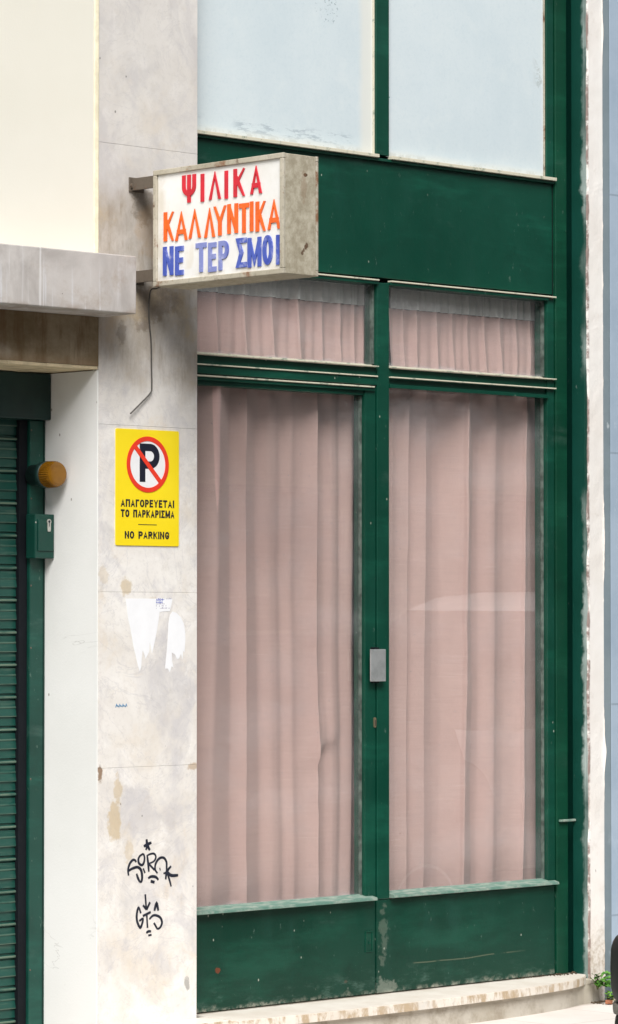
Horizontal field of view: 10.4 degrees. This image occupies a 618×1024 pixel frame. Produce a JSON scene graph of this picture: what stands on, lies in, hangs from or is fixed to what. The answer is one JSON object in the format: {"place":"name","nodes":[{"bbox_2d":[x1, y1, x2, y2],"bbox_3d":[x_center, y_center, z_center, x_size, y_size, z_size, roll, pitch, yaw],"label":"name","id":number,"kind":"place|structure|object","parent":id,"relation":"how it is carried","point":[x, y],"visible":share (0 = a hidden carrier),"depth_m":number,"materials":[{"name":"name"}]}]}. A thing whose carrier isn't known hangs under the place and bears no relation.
{"place":"outdoors","nodes":[
{"label":"outdoors","id":0,"kind":"place"},
{"bbox_2d":[470,1000,615,1023],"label":"pavement","id":1,"kind":"structure","parent":0,"point":[591,1013],"depth_m":11.86,"materials":[{"name":"beige concrete"}]},
{"bbox_2d":[0,309,97,1023],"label":"shutter portal","id":2,"kind":"object","parent":1,"relation":"on","point":[37,342],"visible":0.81,"depth_m":10.82,"materials":[{"name":"white stone"}]},
{"bbox_2d":[0,371,50,1023],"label":"roller shutter","id":3,"kind":"object","parent":2,"relation":"attached to","point":[25,406],"visible":1,"depth_m":10.88,"materials":[{"name":"green paint"}]},
{"bbox_2d":[26,514,53,558],"bbox_3d":[-0.861,0.078,10.899,0.080,0.142,0.053,2,-2,-44],"label":"key switch box","id":4,"kind":"object","parent":2,"relation":"attached to","point":[39,536],"visible":1,"depth_m":10.88,"materials":[{"name":"green paint"}]},
{"bbox_2d":[25,461,66,487],"bbox_3d":[-0.843,-0.119,10.871,0.087,0.087,0.126,2,-2,-44],"label":"warning lamp","id":5,"kind":"object","parent":2,"relation":"attached to","point":[47,474],"visible":1,"depth_m":10.83,"materials":[{"name":"orange plastic"}]},
{"bbox_2d":[0,243,135,316],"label":"stone canopy","id":6,"kind":"object","parent":2,"relation":"on","point":[57,281],"visible":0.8,"depth_m":10.50,"materials":[{"name":"grey stone"}]},
{"bbox_2d":[46,0,196,1023],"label":"marble pillar","id":7,"kind":"structure","parent":1,"relation":"on","point":[147,864],"depth_m":10.90,"materials":[{"name":"white stone"}]},
{"bbox_2d":[115,428,178,545],"bbox_3d":[-0.519,-0.078,10.909,0.270,0.373,0.005,2,-2,-44],"label":"parking notice","id":8,"kind":"object","parent":7,"relation":"attached to","point":[146,487],"visible":1,"depth_m":10.91,"materials":[{"name":"yellow metal"}]},
{"bbox_2d":[126,598,171,669],"bbox_3d":[-0.513,0.393,10.903,0.200,0.235,0.001,2,-2,-44],"label":"torn poster","id":9,"kind":"object","parent":7,"relation":"attached to","point":[143,616],"visible":1,"depth_m":10.89,"materials":[{"name":"white paper"}]},
{"bbox_2d":[165,612,184,671],"bbox_3d":[-0.433,0.420,10.980,0.087,0.196,0.001,2,-2,-44],"label":"torn poster","id":10,"kind":"object","parent":7,"relation":"attached to","point":[176,639],"visible":1,"depth_m":10.98,"materials":[{"name":"white paper"}]},
{"bbox_2d":[129,152,317,289],"bbox_3d":[-0.275,-0.905,10.678,0.157,0.371,0.713,2,-2,-44],"label":"shop sign","id":11,"kind":"object","parent":7,"relation":"attached to","point":[248,220],"visible":0.94,"depth_m":10.54,"materials":[{"name":"paint"}]},
{"bbox_2d":[130,287,160,413],"bbox_3d":[-0.505,-0.521,10.860,0.101,0.417,0.106,2,-2,-44],"label":"electric cable","id":12,"kind":"object","parent":11,"relation":"hanging from","point":[146,397],"visible":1,"depth_m":10.92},
{"bbox_2d":[197,137,494,739],"bbox_3d":[-0.876,-0.321,13.122,3.500,4.350,2.740,2,-2,-44],"label":"shop interior","id":13,"kind":"object","parent":1,"relation":"on","point":[353,447],"depth_m":14.52,"materials":[{"name":"paint"}]},
{"bbox_2d":[147,973,598,1023],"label":"door step","id":14,"kind":"object","parent":1,"relation":"on","point":[469,1003],"depth_m":11.61,"materials":[{"name":"stone"}]},
{"bbox_2d":[196,0,586,1012],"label":"shopfront","id":15,"kind":"object","parent":14,"relation":"on","point":[468,88],"visible":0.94,"depth_m":11.89,"materials":[{"name":"green paint"}]},
{"bbox_2d":[190,366,352,906],"bbox_3d":[-0.147,0.439,11.460,0.870,1.870,0.117,2,-2,-44],"label":"door curtain","id":16,"kind":"object","parent":15,"relation":"hanging from","point":[274,592],"depth_m":11.54,"materials":[{"name":"pink fabric"}]},
{"bbox_2d":[197,279,363,366],"bbox_3d":[-0.089,-0.644,11.530,0.941,0.309,0.047,2,-2,-44],"label":"transom curtain","id":17,"kind":"object","parent":15,"relation":"attached to","point":[289,324],"visible":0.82,"depth_m":11.56,"materials":[{"name":"pink fabric"}]},
{"bbox_2d":[196,373,385,1012],"bbox_3d":[-0.108,0.600,11.405,0.956,2.097,0.085,2,-2,-44],"label":"door","id":18,"kind":"structure","parent":15,"relation":"in","point":[254,954],"depth_m":11.55,"materials":[{"name":"green paint"}]},
{"bbox_2d":[350,396,353,894],"bbox_3d":[0.140,0.451,11.862,0.067,1.870,0.024,2,-2,-44],"label":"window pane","id":19,"kind":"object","parent":15,"relation":"hanging from","point":[352,834],"depth_m":11.85,"materials":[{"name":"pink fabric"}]},
{"bbox_2d":[389,288,534,378],"bbox_3d":[0.580,-0.624,12.188,0.828,0.309,0.031,2,-2,-44],"label":"transom curtain","id":20,"kind":"object","parent":15,"relation":"attached to","point":[482,340],"visible":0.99,"depth_m":12.16,"materials":[{"name":"pink fabric"}]},
{"bbox_2d":[389,388,535,890],"bbox_3d":[0.568,0.460,12.170,0.948,1.870,0.088,2,-2,-44],"label":"door curtain","id":21,"kind":"object","parent":15,"relation":"hanging from","point":[461,638],"depth_m":12.15,"materials":[{"name":"pink fabric"}]},
{"bbox_2d":[375,384,558,992],"bbox_3d":[0.552,0.616,12.046,0.916,2.104,0.081,2,-2,-44],"label":"door","id":22,"kind":"structure","parent":15,"relation":"in","point":[428,937],"depth_m":12.02,"materials":[{"name":"green paint"}]},
{"bbox_2d":[517,971,576,978],"bbox_3d":[0.866,1.676,12.270,0.303,0.011,0.044,2,-2,-44],"label":"grit","id":23,"kind":"object","parent":14,"relation":"on","point":[560,974],"visible":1,"depth_m":12.30,"materials":[{"name":"soil"}]},
{"bbox_2d":[590,971,610,989],"bbox_3d":[1.063,1.698,12.289,0.115,0.068,0.054,2,-2,-44],"label":"weed","id":24,"kind":"object","parent":14,"relation":"on","point":[599,982],"visible":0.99,"depth_m":12.29,"materials":[{"name":"green plant"}]},
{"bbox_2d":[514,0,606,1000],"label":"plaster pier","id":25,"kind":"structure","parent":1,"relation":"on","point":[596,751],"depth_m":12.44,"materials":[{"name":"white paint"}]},
{"bbox_2d":[591,1000,604,1004],"bbox_3d":[1.178,1.780,12.396,0.377,0.013,0.092,2,-2,-44],"label":"grit","id":26,"kind":"object","parent":1,"relation":"on","point":[598,1002],"visible":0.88,"depth_m":12.30,"materials":[{"name":"gravel"}]},
{"bbox_2d":[605,1000,612,1003],"bbox_3d":[1.085,1.770,12.264,0.025,0.016,0.042,3,-7,18],"label":"brick chip","id":27,"kind":"object","parent":1,"relation":"on","point":[608,1001],"visible":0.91,"depth_m":12.24,"materials":[{"name":"orange brick"}]},
{"bbox_2d":[605,990,613,999],"bbox_3d":[1.093,1.753,12.270,0.064,0.052,0.038,1,-2,-23],"label":"weed","id":28,"kind":"object","parent":1,"relation":"on","point":[610,995],"visible":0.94,"depth_m":12.27,"materials":[{"name":"green plant"}]},
{"bbox_2d":[602,0,617,999],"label":"neighbour wall","id":29,"kind":"structure","parent":1,"relation":"on","point":[610,226],"depth_m":12.45,"materials":[{"name":"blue paint"}]},
{"bbox_2d":[610,935,617,1023],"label":"parked car","id":30,"kind":"object","parent":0,"point":[614,967],"visible":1,"depth_m":9.70,"materials":[{"name":"paint"}]},
{"bbox_3d":[-3.991,0.385,7.818,2.480,2.556,0.400,2,-2,-44],"label":"pier wall","id":31,"kind":"object","parent":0,"visible":0},
{"bbox_2d":[0,0,98,252],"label":"rendered wall","id":32,"kind":"structure","parent":31,"relation":"on","point":[49,123],"depth_m":10.66,"materials":[{"name":"beige paint"}]}
]}

